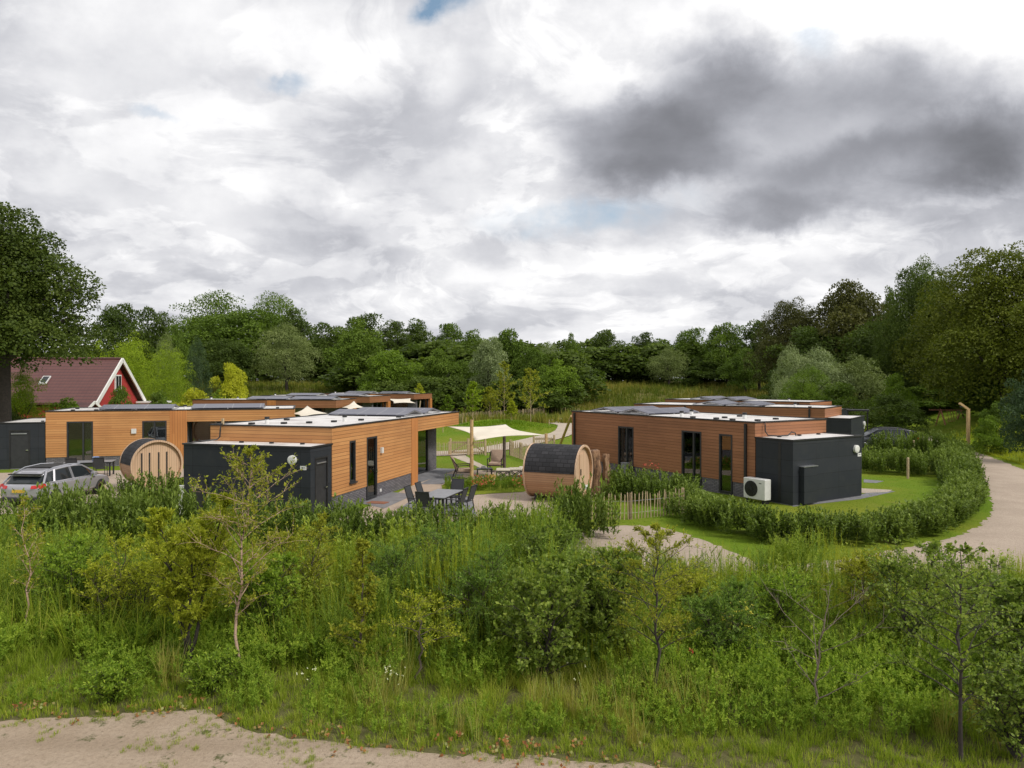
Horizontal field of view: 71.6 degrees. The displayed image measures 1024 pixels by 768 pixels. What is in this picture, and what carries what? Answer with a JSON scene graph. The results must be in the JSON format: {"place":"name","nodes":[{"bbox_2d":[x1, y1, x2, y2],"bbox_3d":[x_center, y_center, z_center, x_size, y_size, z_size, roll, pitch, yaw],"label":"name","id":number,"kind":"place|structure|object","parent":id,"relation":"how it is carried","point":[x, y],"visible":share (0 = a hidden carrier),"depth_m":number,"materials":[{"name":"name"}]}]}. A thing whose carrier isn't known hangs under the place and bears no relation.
{"place":"outdoors","nodes":[
{"label":"outdoors","id":0,"kind":"place"},
{"bbox_2d":[11,357,171,417],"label":"red house","id":1,"kind":"structure","parent":0,"point":[92,382],"depth_m":57.99,"materials":[{"name":"tile"}]},
{"bbox_2d":[0,709,664,767],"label":"sandy track","id":2,"kind":"structure","parent":0,"point":[71,746],"depth_m":9.38,"materials":[{"name":"beige sand"}]},
{"bbox_2d":[12,694,660,767],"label":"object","id":3,"kind":"object","parent":2,"relation":"on","point":[220,715],"visible":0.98,"depth_m":9.53,"materials":[{"name":"plant"}]},
{"bbox_2d":[340,470,568,524],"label":"gravel terrace","id":4,"kind":"structure","parent":0,"point":[479,500],"depth_m":29.12,"materials":[{"name":"beige gravel"}]},
{"bbox_2d":[442,472,524,495],"bbox_3d":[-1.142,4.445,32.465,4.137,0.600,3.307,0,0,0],"label":"flower bed","id":5,"kind":"object","parent":4,"relation":"on","point":[495,485],"visible":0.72,"depth_m":32.12,"materials":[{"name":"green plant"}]},
{"bbox_2d":[522,443,592,499],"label":"barrel sauna","id":6,"kind":"structure","parent":4,"relation":"on","point":[545,466],"depth_m":28.48,"materials":[{"name":"brown wood"}]},
{"bbox_2d":[0,522,1021,662],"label":"reed grass","id":7,"kind":"structure","parent":0,"point":[64,636],"depth_m":12.95,"materials":[{"name":"green plant"}]},
{"bbox_2d":[0,381,1023,767],"bbox_3d":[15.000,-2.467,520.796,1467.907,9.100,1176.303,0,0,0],"label":"ground","id":8,"kind":"structure","parent":0,"point":[912,487],"depth_m":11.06,"materials":[{"name":"green plant"}]},
{"bbox_2d":[6,495,47,634],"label":"young tree","id":9,"kind":"object","parent":8,"relation":"on","point":[24,512],"visible":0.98,"depth_m":13.07,"materials":[{"name":"green plant"}]},
{"bbox_2d":[11,367,54,419],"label":"bush","id":10,"kind":"object","parent":8,"relation":"on","point":[21,406],"visible":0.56,"depth_m":48.85,"materials":[{"name":"green plant"}]},
{"bbox_2d":[0,201,117,421],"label":"oak tree","id":11,"kind":"object","parent":8,"relation":"on","point":[29,294],"visible":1,"depth_m":44.39,"materials":[{"name":"green plant"}]},
{"bbox_2d":[0,487,118,513],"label":"car park","id":12,"kind":"structure","parent":8,"relation":"on","point":[86,493],"depth_m":29.83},
{"bbox_2d":[0,463,108,503],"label":"parked car","id":13,"kind":"object","parent":12,"relation":"on","point":[30,476],"visible":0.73,"depth_m":28.00,"materials":[{"name":"grey paint"}]},
{"bbox_2d":[16,530,122,615],"bbox_3d":[-8.627,3.873,13.960,1.792,2.015,1.803,0,0,-44],"label":"wild bush","id":14,"kind":"object","parent":8,"relation":"on","point":[60,555],"visible":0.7,"depth_m":13.77,"materials":[{"name":"green plant"}]},
{"bbox_2d":[58,531,151,623],"bbox_3d":[-7.567,3.828,13.380,1.490,2.116,1.393,0,0,0],"label":"bush","id":15,"kind":"object","parent":8,"relation":"on","point":[124,546],"visible":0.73,"depth_m":13.32,"materials":[{"name":"green plant"}]},
{"bbox_2d":[0,474,217,547],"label":"laurel hedge","id":16,"kind":"object","parent":8,"relation":"on","point":[107,505],"visible":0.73,"depth_m":20.98,"materials":[{"name":"green plant"}]},
{"bbox_2d":[74,650,143,705],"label":"wild bush","id":17,"kind":"object","parent":8,"relation":"on","point":[113,676],"visible":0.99,"depth_m":10.65,"materials":[{"name":"green plant"}]},
{"bbox_2d":[83,303,154,382],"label":"tree","id":18,"kind":"object","parent":8,"relation":"on","point":[116,319],"visible":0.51,"depth_m":118.22,"materials":[{"name":"green plant"}]},
{"bbox_2d":[107,329,163,403],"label":"tree","id":19,"kind":"object","parent":8,"relation":"on","point":[131,363],"visible":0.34,"depth_m":75.57,"materials":[{"name":"green plant"}]},
{"bbox_2d":[92,541,180,622],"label":"wild bush","id":20,"kind":"object","parent":8,"relation":"on","point":[142,580],"visible":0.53,"depth_m":13.19,"materials":[{"name":"green plant"}]},
{"bbox_2d":[0,403,295,469],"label":"bungalow","id":21,"kind":"object","parent":8,"relation":"on","point":[109,432],"visible":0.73,"depth_m":40.50,"materials":[{"name":"brown wood"}]},
{"bbox_2d":[9,430,29,468],"bbox_3d":[-27.116,3.589,39.096,1.000,2.120,0.140,0,0,-16],"label":"door","id":22,"kind":"structure","parent":21,"relation":"in","point":[19,440],"depth_m":39.08,"materials":[{"name":"metal"}]},
{"bbox_2d":[115,467,183,499],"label":"laurel hedge","id":23,"kind":"object","parent":8,"relation":"on","point":[153,481],"visible":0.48,"depth_m":28.20,"materials":[{"name":"green plant"}]},
{"bbox_2d":[119,438,182,490],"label":"barrel sauna","id":24,"kind":"structure","parent":8,"relation":"on","point":[153,456],"depth_m":31.51,"materials":[{"name":"brown wood"}]},
{"bbox_2d":[127,306,181,391],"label":"tree","id":25,"kind":"object","parent":8,"relation":"on","point":[153,335],"visible":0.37,"depth_m":123.58,"materials":[{"name":"green plant"}]},
{"bbox_2d":[139,340,195,402],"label":"tree","id":26,"kind":"object","parent":8,"relation":"on","point":[174,382],"visible":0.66,"depth_m":71.34,"materials":[{"name":"green plant"}]},
{"bbox_2d":[137,489,238,670],"bbox_3d":[-5.437,3.367,11.960,1.583,3.051,1.622,0,0,0],"label":"young tree","id":27,"kind":"object","parent":8,"relation":"on","point":[181,588],"visible":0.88,"depth_m":11.81,"materials":[{"name":"green plant"}]},
{"bbox_2d":[185,335,212,398],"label":"bush","id":28,"kind":"object","parent":8,"relation":"on","point":[197,369],"visible":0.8,"depth_m":104.78,"materials":[{"name":"green plant"}]},
{"bbox_2d":[177,642,245,697],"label":"wild bush","id":29,"kind":"object","parent":8,"relation":"on","point":[215,670],"visible":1,"depth_m":10.97,"materials":[{"name":"green plant"}]},
{"bbox_2d":[168,289,254,334],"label":"tree","id":30,"kind":"object","parent":8,"relation":"on","point":[223,307],"visible":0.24,"depth_m":187.49,"materials":[{"name":"green plant"}]},
{"bbox_2d":[172,312,256,377],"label":"tree","id":31,"kind":"object","parent":8,"relation":"on","point":[200,330],"visible":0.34,"depth_m":156.66,"materials":[{"name":"green plant"}]},
{"bbox_2d":[208,361,248,398],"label":"bush","id":32,"kind":"object","parent":8,"relation":"on","point":[233,376],"visible":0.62,"depth_m":67.47,"materials":[{"name":"yellow plant"}]},
{"bbox_2d":[200,338,257,385],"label":"bush","id":33,"kind":"object","parent":8,"relation":"on","point":[223,352],"visible":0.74,"depth_m":123.78,"materials":[{"name":"green plant"}]},
{"bbox_2d":[172,444,310,678],"bbox_3d":[-4.383,2.936,11.744,2.005,3.910,2.039,0,0,0],"label":"young tree","id":34,"kind":"object","parent":8,"relation":"on","point":[249,452],"visible":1,"depth_m":11.66,"materials":[{"name":"green plant"}]},
{"bbox_2d":[208,308,284,381],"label":"tree","id":35,"kind":"object","parent":8,"relation":"on","point":[246,328],"visible":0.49,"depth_m":154.87,"materials":[{"name":"green plant"}]},
{"bbox_2d":[221,549,304,636],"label":"wild bush","id":36,"kind":"object","parent":8,"relation":"on","point":[269,578],"visible":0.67,"depth_m":12.90,"materials":[{"name":"green plant"}]},
{"bbox_2d":[192,396,356,416],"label":"bungalow","id":37,"kind":"object","parent":8,"relation":"on","point":[327,404],"visible":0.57,"depth_m":62.98,"materials":[{"name":"brown wood"}]},
{"bbox_2d":[182,490,370,550],"bbox_3d":[-6.756,3.891,21.053,5.315,1.653,3.001,0,0,0],"label":"laurel hedge","id":38,"kind":"object","parent":8,"relation":"on","point":[335,512],"visible":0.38,"depth_m":20.69,"materials":[{"name":"green plant"}]},
{"bbox_2d":[250,319,323,391],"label":"tree","id":39,"kind":"object","parent":8,"relation":"on","point":[288,353],"visible":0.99,"depth_m":127.09,"materials":[{"name":"green plant"}]},
{"bbox_2d":[268,511,342,614],"bbox_3d":[-4.064,3.707,14.038,1.537,2.350,1.481,0,0,30],"label":"young tree","id":40,"kind":"object","parent":8,"relation":"on","point":[323,531],"visible":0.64,"depth_m":13.99,"materials":[{"name":"green plant"}]},
{"bbox_2d":[182,407,458,517],"bbox_3d":[-7.506,3.024,32.514,5.450,3.500,15.050,0,0,16],"label":"bungalow","id":41,"kind":"object","parent":8,"relation":"on","point":[366,453],"visible":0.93,"depth_m":27.21,"materials":[{"name":"brown wood"}]},
{"bbox_2d":[298,322,358,374],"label":"tree","id":42,"kind":"object","parent":8,"relation":"on","point":[322,342],"visible":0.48,"depth_m":147.70,"materials":[{"name":"green plant"}]},
{"bbox_2d":[322,317,384,390],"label":"tree","id":43,"kind":"object","parent":8,"relation":"on","point":[355,344],"visible":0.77,"depth_m":119.78,"materials":[{"name":"green plant"}]},
{"bbox_2d":[326,537,402,661],"bbox_3d":[-2.458,3.689,11.616,1.138,2.399,0.849,0,0,19],"label":"young tree","id":44,"kind":"object","parent":8,"relation":"on","point":[360,570],"visible":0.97,"depth_m":11.59,"materials":[{"name":"green plant"}]},
{"bbox_2d":[355,349,423,389],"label":"tree","id":45,"kind":"object","parent":8,"relation":"on","point":[387,364],"visible":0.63,"depth_m":103.30,"materials":[{"name":"green plant"}]},
{"bbox_2d":[358,533,432,610],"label":"wild bush","id":46,"kind":"object","parent":8,"relation":"on","point":[399,555],"visible":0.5,"depth_m":13.82,"materials":[{"name":"green plant"}]},
{"bbox_2d":[380,588,468,681],"bbox_3d":[-1.427,4.114,11.477,1.510,1.570,1.455,0,0,0],"label":"young tree","id":47,"kind":"object","parent":8,"relation":"on","point":[411,608],"visible":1,"depth_m":11.49,"materials":[{"name":"green plant"}]},
{"bbox_2d":[409,347,464,386],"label":"tree","id":48,"kind":"object","parent":8,"relation":"on","point":[442,366],"visible":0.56,"depth_m":109.02,"materials":[{"name":"green plant"}]},
{"bbox_2d":[354,496,547,548],"bbox_3d":[-1.770,4.077,21.232,5.821,1.307,2.766,0,0,0],"label":"laurel hedge","id":49,"kind":"object","parent":8,"relation":"on","point":[378,519],"visible":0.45,"depth_m":21.08,"materials":[{"name":"green plant"}]},
{"bbox_2d":[412,509,489,605],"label":"wild bush","id":50,"kind":"object","parent":8,"relation":"on","point":[430,532],"visible":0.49,"depth_m":14.74,"materials":[{"name":"green plant"}]},
{"bbox_2d":[422,534,529,636],"bbox_3d":[-0.666,3.848,12.886,2.158,2.085,1.852,0,0,0],"label":"young tree","id":51,"kind":"object","parent":8,"relation":"on","point":[477,576],"visible":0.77,"depth_m":12.83,"materials":[{"name":"green plant"}]},
{"bbox_2d":[467,336,511,386],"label":"tree","id":52,"kind":"object","parent":8,"relation":"on","point":[487,358],"visible":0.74,"depth_m":103.96,"materials":[{"name":"green plant"}]},
{"bbox_2d":[0,490,1023,690],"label":"tall weeds","id":53,"kind":"object","parent":8,"relation":"on","point":[777,544],"visible":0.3,"depth_m":13.94,"materials":[{"name":"green plant"}]},
{"bbox_2d":[0,594,1023,740],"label":"herbs","id":54,"kind":"object","parent":8,"relation":"on","point":[771,669],"visible":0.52,"depth_m":11.16,"materials":[{"name":"green plant"}]},
{"bbox_2d":[0,565,1023,757],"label":"rough grass","id":55,"kind":"structure","parent":8,"relation":"on","point":[58,652],"depth_m":10.92,"materials":[{"name":"green plant"}]},
{"bbox_2d":[0,506,1023,686],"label":"broad weeds","id":56,"kind":"object","parent":8,"relation":"on","point":[310,592],"visible":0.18,"depth_m":14.72,"materials":[{"name":"green plant"}]},
{"bbox_2d":[19,338,1023,416],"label":"woodland","id":57,"kind":"object","parent":8,"relation":"on","point":[588,362],"visible":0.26,"depth_m":117.36,"materials":[{"name":"green plant"}]},
{"bbox_2d":[484,547,595,683],"bbox_3d":[0.528,3.797,11.545,1.784,2.197,2.099,0,0,-41],"label":"alder bush","id":58,"kind":"object","parent":8,"relation":"on","point":[540,590],"visible":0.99,"depth_m":11.36,"materials":[{"name":"green plant"}]},
{"bbox_2d":[507,512,593,590],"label":"wild bush","id":59,"kind":"object","parent":8,"relation":"on","point":[564,537],"visible":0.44,"depth_m":14.58,"materials":[{"name":"green plant"}]},
{"bbox_2d":[533,358,584,404],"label":"tree","id":60,"kind":"object","parent":8,"relation":"on","point":[558,372],"visible":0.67,"depth_m":102.33,"materials":[{"name":"green plant"}]},
{"bbox_2d":[137,378,993,423],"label":"meadow grass","id":61,"kind":"structure","parent":8,"relation":"on","point":[645,386],"depth_m":122.97,"materials":[{"name":"green plant"}]},
{"bbox_2d":[531,471,620,540],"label":"laurel hedge","id":62,"kind":"object","parent":8,"relation":"on","point":[579,502],"visible":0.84,"depth_m":21.57,"materials":[{"name":"green plant"}]},
{"bbox_2d":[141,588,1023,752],"bbox_3d":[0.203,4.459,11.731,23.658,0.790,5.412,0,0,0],"label":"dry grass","id":63,"kind":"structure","parent":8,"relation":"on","point":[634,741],"depth_m":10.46,"materials":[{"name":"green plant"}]},
{"bbox_2d":[529,541,660,657],"bbox_3d":[1.562,3.864,12.302,2.038,2.119,1.936,0,0,30],"label":"bush","id":64,"kind":"object","parent":8,"relation":"on","point":[598,615],"visible":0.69,"depth_m":12.18,"materials":[{"name":"green plant"}]},
{"bbox_2d":[577,521,715,694],"bbox_3d":[2.239,3.450,10.983,1.869,2.890,1.940,0,0,40],"label":"young tree","id":65,"kind":"object","parent":8,"relation":"on","point":[650,541],"visible":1,"depth_m":10.84,"materials":[{"name":"green plant"}]},
{"bbox_2d":[599,464,705,503],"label":"laurel hedge","id":66,"kind":"object","parent":8,"relation":"on","point":[625,482],"visible":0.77,"depth_m":28.78,"materials":[{"name":"green plant"}]},
{"bbox_2d":[645,348,692,384],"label":"tree","id":67,"kind":"object","parent":8,"relation":"on","point":[667,359],"visible":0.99,"depth_m":138.93,"materials":[{"name":"green plant"}]},
{"bbox_2d":[654,555,726,619],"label":"wild bush","id":68,"kind":"object","parent":8,"relation":"on","point":[699,586],"visible":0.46,"depth_m":13.88,"materials":[{"name":"green plant"}]},
{"bbox_2d":[660,483,761,533],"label":"laurel hedge","id":69,"kind":"object","parent":8,"relation":"on","point":[716,511],"visible":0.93,"depth_m":23.23,"materials":[{"name":"green plant"}]},
{"bbox_2d":[571,406,862,505],"bbox_3d":[9.177,3.012,34.812,4.870,3.500,14.560,0,0,-32],"label":"bungalow","id":70,"kind":"object","parent":8,"relation":"on","point":[801,460],"visible":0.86,"depth_m":30.68,"materials":[{"name":"wood"}]},
{"bbox_2d":[681,430,701,488],"bbox_3d":[8.152,3.396,32.121,0.122,2.540,1.200,0,0,-32],"label":"glass door","id":71,"kind":"structure","parent":70,"relation":"in","point":[690,440],"depth_m":32.17,"materials":[{"name":"black glass"}]},
{"bbox_2d":[719,434,732,493],"bbox_3d":[9.198,3.415,30.447,0.122,2.520,0.730,0,0,-32],"label":"glass door","id":72,"kind":"structure","parent":70,"relation":"in","point":[725,440],"depth_m":30.51,"materials":[{"name":"black glass"}]},
{"bbox_2d":[702,322,747,383],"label":"tree","id":73,"kind":"object","parent":8,"relation":"on","point":[716,338],"visible":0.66,"depth_m":138.82,"materials":[{"name":"green plant"}]},
{"bbox_2d":[677,573,775,660],"bbox_3d":[3.651,4.007,12.157,1.659,1.774,1.625,0,0,0],"label":"bush","id":74,"kind":"object","parent":8,"relation":"on","point":[721,606],"visible":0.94,"depth_m":12.00,"materials":[{"name":"green plant"}]},
{"bbox_2d":[436,410,1023,561],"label":"lawn grass","id":75,"kind":"structure","parent":8,"relation":"on","point":[508,421],"depth_m":62.83,"materials":[{"name":"green plant"}]},
{"bbox_2d":[716,347,765,391],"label":"tree","id":76,"kind":"object","parent":8,"relation":"on","point":[747,375],"visible":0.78,"depth_m":124.22,"materials":[{"name":"green plant"}]},
{"bbox_2d":[634,400,865,449],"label":"bungalow","id":77,"kind":"object","parent":8,"relation":"on","point":[837,421],"visible":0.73,"depth_m":46.25,"materials":[{"name":"wood"}]},
{"bbox_2d":[665,396,848,414],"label":"bungalow","id":78,"kind":"object","parent":8,"relation":"on","point":[746,398],"visible":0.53,"depth_m":61.05,"materials":[{"name":"wood"}]},
{"bbox_2d":[726,562,822,637],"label":"wild bush","id":79,"kind":"object","parent":8,"relation":"on","point":[795,582],"visible":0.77,"depth_m":12.91,"materials":[{"name":"green plant"}]},
{"bbox_2d":[743,296,823,392],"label":"tree","id":80,"kind":"object","parent":8,"relation":"on","point":[781,320],"visible":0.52,"depth_m":110.84,"materials":[{"name":"green plant"}]},
{"bbox_2d":[769,343,812,399],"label":"bush","id":81,"kind":"object","parent":8,"relation":"on","point":[777,388],"visible":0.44,"depth_m":81.60,"materials":[{"name":"green plant"}]},
{"bbox_2d":[763,325,851,394],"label":"bush","id":82,"kind":"object","parent":8,"relation":"on","point":[808,335],"visible":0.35,"depth_m":99.89,"materials":[{"name":"green plant"}]},
{"bbox_2d":[777,363,842,405],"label":"bush","id":83,"kind":"object","parent":8,"relation":"on","point":[807,391],"visible":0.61,"depth_m":73.61,"materials":[{"name":"green plant"}]},
{"bbox_2d":[780,346,862,405],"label":"bush","id":84,"kind":"object","parent":8,"relation":"on","point":[827,367],"visible":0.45,"depth_m":80.10,"materials":[{"name":"green plant"}]},
{"bbox_2d":[759,576,891,721],"bbox_3d":[4.545,3.826,10.242,1.742,2.140,1.538,0,0,14],"label":"dead tree","id":85,"kind":"object","parent":8,"relation":"on","point":[817,669],"visible":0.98,"depth_m":10.21,"materials":[{"name":"brown plant"}]},
{"bbox_2d":[744,502,912,545],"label":"laurel hedge","id":86,"kind":"object","parent":8,"relation":"on","point":[844,525],"visible":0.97,"depth_m":21.23,"materials":[{"name":"green plant"}]},
{"bbox_2d":[782,278,914,403],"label":"tree","id":87,"kind":"object","parent":8,"relation":"on","point":[849,307],"visible":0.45,"depth_m":102.11,"materials":[{"name":"green plant"}]},
{"bbox_2d":[819,352,905,418],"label":"tree","id":88,"kind":"object","parent":8,"relation":"on","point":[868,384],"visible":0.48,"depth_m":78.83,"materials":[{"name":"green plant"}]},
{"bbox_2d":[817,552,908,627],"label":"bush","id":89,"kind":"object","parent":8,"relation":"on","point":[860,565],"visible":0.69,"depth_m":13.34,"materials":[{"name":"green plant"}]},
{"bbox_2d":[828,319,916,396],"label":"tree","id":90,"kind":"object","parent":8,"relation":"on","point":[865,352],"visible":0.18,"depth_m":93.72,"materials":[{"name":"green plant"}]},
{"bbox_2d":[852,392,938,436],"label":"bush","id":91,"kind":"object","parent":8,"relation":"on","point":[888,400],"visible":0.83,"depth_m":61.27,"materials":[{"name":"green plant"}]},
{"bbox_2d":[848,525,979,655],"bbox_3d":[6.976,3.737,12.430,1.974,2.312,1.904,0,0,20],"label":"bush","id":92,"kind":"object","parent":8,"relation":"on","point":[931,548],"visible":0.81,"depth_m":12.34,"materials":[{"name":"green plant"}]},
{"bbox_2d":[864,253,966,409],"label":"tree","id":93,"kind":"object","parent":8,"relation":"on","point":[904,301],"visible":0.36,"depth_m":85.31,"materials":[{"name":"green plant"}]},
{"bbox_2d":[867,427,966,454],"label":"laurel hedge","id":94,"kind":"object","parent":8,"relation":"on","point":[886,443],"visible":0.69,"depth_m":45.29,"materials":[{"name":"green plant"}]},
{"bbox_2d":[862,443,978,474],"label":"laurel hedge","id":95,"kind":"object","parent":8,"relation":"on","point":[896,459],"visible":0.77,"depth_m":36.85,"materials":[{"name":"green plant"}]},
{"bbox_2d":[873,467,989,538],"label":"laurel hedge","id":96,"kind":"object","parent":8,"relation":"on","point":[958,500],"visible":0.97,"depth_m":23.81,"materials":[{"name":"green plant"}]},
{"bbox_2d":[890,291,974,409],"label":"tree","id":97,"kind":"object","parent":8,"relation":"on","point":[909,356],"visible":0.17,"depth_m":81.68,"materials":[{"name":"green plant"}]},
{"bbox_2d":[872,541,1023,762],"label":"young tree","id":98,"kind":"object","parent":8,"relation":"on","point":[962,615],"visible":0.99,"depth_m":9.03,"materials":[{"name":"green plant"}]},
{"bbox_2d":[893,240,1023,419],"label":"tree","id":99,"kind":"object","parent":8,"relation":"on","point":[979,310],"visible":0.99,"depth_m":60.81,"materials":[{"name":"green plant"}]},
{"bbox_2d":[934,437,989,487],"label":"laurel hedge","id":100,"kind":"object","parent":8,"relation":"on","point":[959,462],"visible":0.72,"depth_m":34.50,"materials":[{"name":"green plant"}]},
{"bbox_2d":[946,573,1023,679],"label":"bush","id":101,"kind":"object","parent":8,"relation":"on","point":[1005,644],"visible":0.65,"depth_m":10.66,"materials":[{"name":"green plant"}]},
{"bbox_2d":[950,639,1023,761],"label":"wild bush","id":102,"kind":"object","parent":8,"relation":"on","point":[1013,697],"visible":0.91,"depth_m":9.10,"materials":[{"name":"green plant"}]},
{"bbox_2d":[997,370,1023,452],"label":"bush","id":103,"kind":"object","parent":8,"relation":"on","point":[1016,409],"visible":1,"depth_m":42.07,"materials":[{"name":"green plant"}]},
{"bbox_2d":[0,0,1023,380],"label":"sky","id":104,"kind":"structure","parent":0,"point":[544,170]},
{"bbox_2d":[574,453,1023,592],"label":"gravel road","id":105,"kind":"structure","parent":0,"point":[1002,528],"depth_m":22.37,"materials":[{"name":"beige gravel"}]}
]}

